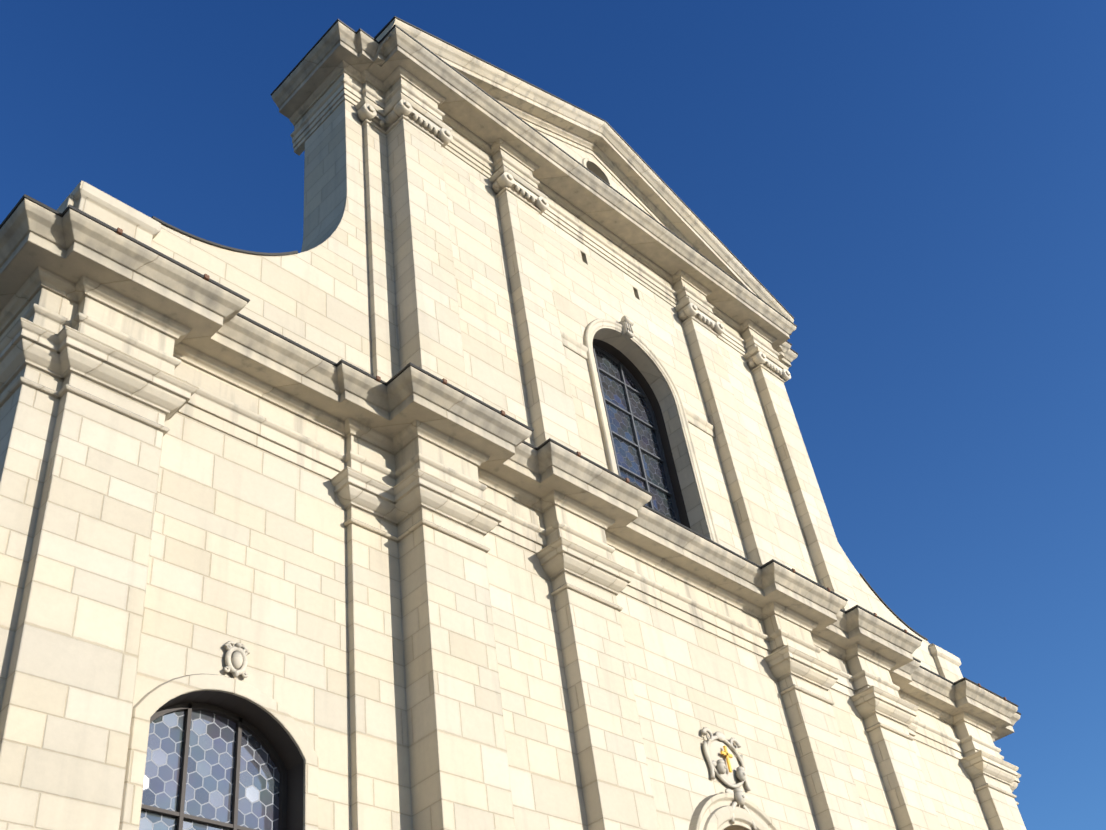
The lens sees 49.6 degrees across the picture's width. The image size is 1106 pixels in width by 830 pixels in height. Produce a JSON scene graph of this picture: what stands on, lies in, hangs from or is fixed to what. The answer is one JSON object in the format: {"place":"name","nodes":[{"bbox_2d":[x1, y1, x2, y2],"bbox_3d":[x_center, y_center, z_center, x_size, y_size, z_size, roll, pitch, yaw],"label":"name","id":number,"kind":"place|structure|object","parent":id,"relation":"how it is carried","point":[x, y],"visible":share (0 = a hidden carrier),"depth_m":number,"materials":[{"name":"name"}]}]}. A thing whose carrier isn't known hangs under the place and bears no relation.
{"place":"outdoors","nodes":[
{"label":"outdoors","id":0,"kind":"place"},
{"bbox_2d":[0,0,1105,829],"label":"sky","id":1,"kind":"structure","parent":0,"point":[920,185],"materials":[{"name":"blue"}]},
{"label":"ground","id":2,"kind":"structure","parent":0,"visible":0},
{"bbox_2d":[57,100,989,829],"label":"wall","id":3,"kind":"structure","parent":2,"relation":"on","point":[249,546],"depth_m":13.54,"materials":[{"name":"stone"}]},
{"bbox_2d":[139,710,279,829],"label":"glass window","id":4,"kind":"structure","parent":3,"relation":"attached to","point":[210,778],"depth_m":11.73,"materials":[{"name":"glass"}]},
{"bbox_2d":[141,702,286,829],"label":"window bars","id":5,"kind":"object","parent":3,"relation":"attached to","point":[252,730],"depth_m":11.87,"materials":[{"name":"grey metal"}]},
{"bbox_2d":[223,641,249,677],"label":"window cartouches","id":6,"kind":"object","parent":3,"relation":"attached to","point":[236,660],"depth_m":12.20,"materials":[{"name":"stone"}]},
{"bbox_2d":[0,198,1019,759],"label":"entablature","id":7,"kind":"structure","parent":3,"relation":"attached to","point":[264,390],"depth_m":15.72,"materials":[{"name":"stone"}]},
{"bbox_2d":[0,194,1020,714],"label":"cornice flashing","id":8,"kind":"object","parent":7,"relation":"on","point":[206,276],"visible":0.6,"depth_m":15.68,"materials":[{"name":"grey"}]},
{"bbox_2d":[0,317,1025,829],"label":"pilasters","id":9,"kind":"object","parent":3,"relation":"attached to","point":[82,423],"visible":0.92,"depth_m":12.98,"materials":[{"name":"stone"}]},
{"bbox_2d":[70,180,962,681],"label":"volute pedestals","id":10,"kind":"object","parent":3,"relation":"attached to","point":[116,214],"visible":0.15,"depth_m":14.62,"materials":[{"name":"stone"}]},
{"bbox_2d":[271,21,797,367],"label":"entablature","id":11,"kind":"structure","parent":3,"relation":"attached to","point":[327,77],"depth_m":22.99,"materials":[{"name":"stone"}]},
{"bbox_2d":[270,19,797,354],"bbox_3d":[0.592,-3.828,25.282,13.770,0.096,2.565,29,-54,-36],"label":"cornice flashing","id":12,"kind":"object","parent":11,"relation":"on","point":[320,39],"visible":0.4,"depth_m":22.76,"materials":[{"name":"grey"}]},
{"bbox_2d":[367,19,793,352],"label":"pediment cornice","id":13,"kind":"structure","parent":11,"relation":"on","point":[619,160],"depth_m":26.19,"materials":[{"name":"beige stone"}]},
{"bbox_2d":[374,16,793,318],"bbox_3d":[1.019,-5.372,25.802,12.120,2.456,0.835,29,-54,-36],"label":"roof edge flashing","id":14,"kind":"object","parent":13,"relation":"on","point":[401,20],"visible":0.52,"depth_m":25.40,"materials":[{"name":"grey metal"}]},
{"bbox_2d":[538,131,650,215],"bbox_3d":[0.784,-4.790,25.694,10.900,2.235,0.560,29,-54,-36],"label":"tympanum","id":15,"kind":"object","parent":11,"relation":"on","point":[578,155],"visible":0.19,"depth_m":26.04,"materials":[{"name":"stone"}]},
{"bbox_2d":[582,158,611,185],"bbox_3d":[0.950,-5.202,25.771,0.920,0.811,0.030,29,-54,-36],"label":"arched window molding","id":16,"kind":"structure","parent":15,"relation":"attached to","point":[585,161],"depth_m":25.96,"materials":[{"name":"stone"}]},
{"bbox_2d":[152,216,927,640],"bbox_3d":[1.110,1.195,21.325,18.902,0.939,1.210,29,-54,-36],"label":"coping flashing","id":17,"kind":"object","parent":3,"relation":"on","point":[298,252],"visible":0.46,"depth_m":16.19,"materials":[{"name":"grey"}]},
{"bbox_2d":[441,147,819,583],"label":"wall","id":18,"kind":"structure","parent":3,"relation":"attached to","point":[589,285],"depth_m":22.01,"materials":[{"name":"stone"}]},
{"bbox_2d":[355,92,858,608],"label":"pilasters","id":19,"kind":"object","parent":18,"relation":"attached to","point":[415,318],"visible":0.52,"depth_m":20.15,"materials":[{"name":"stone"}]},
{"bbox_2d":[357,99,790,381],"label":"pilaster capitals","id":20,"kind":"object","parent":19,"relation":"attached to","point":[406,109],"visible":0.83,"depth_m":22.04,"materials":[{"name":"stone"}]},
{"bbox_2d":[619,316,633,339],"bbox_3d":[1.416,-1.658,22.859,0.240,0.425,0.197,29,-54,-36],"label":"keystone","id":21,"kind":"object","parent":18,"relation":"attached to","point":[627,324],"depth_m":22.80,"materials":[{"name":"stone"}]},
{"bbox_2d":[560,319,719,543],"bbox_3d":[1.631,0.144,21.405,4.480,4.750,0.177,29,-54,-36],"label":"window surround","id":22,"kind":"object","parent":18,"relation":"attached to","point":[585,351],"depth_m":21.58,"materials":[{"name":"stone"}]},
{"bbox_2d":[593,345,680,523],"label":"window bars","id":23,"kind":"object","parent":3,"relation":"attached to","point":[662,459],"depth_m":22.17,"materials":[{"name":"grey metal"}]},
{"bbox_2d":[484,532,898,829],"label":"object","id":24,"kind":"structure","parent":3,"relation":"attached to","point":[689,682],"depth_m":16.74,"materials":[{"name":"stone"}]},
{"bbox_2d":[701,727,756,829],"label":"portal cartouche","id":25,"kind":"object","parent":24,"relation":"attached to","point":[736,778],"visible":0.94,"depth_m":17.11,"materials":[{"name":"stone"}]},
{"bbox_2d":[720,746,732,772],"bbox_3d":[2.505,4.933,17.180,0.246,0.394,0.030,29,-54,-36],"label":"cross","id":26,"kind":"object","parent":25,"relation":"attached to","point":[726,754],"visible":1,"depth_m":17.17,"materials":[{"name":"gold metal"}]},
{"bbox_2d":[689,793,779,829],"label":"arched portal surround","id":27,"kind":"object","parent":24,"relation":"attached to","point":[714,812],"visible":0.81,"depth_m":16.44,"materials":[{"name":"stone"}]}
]}

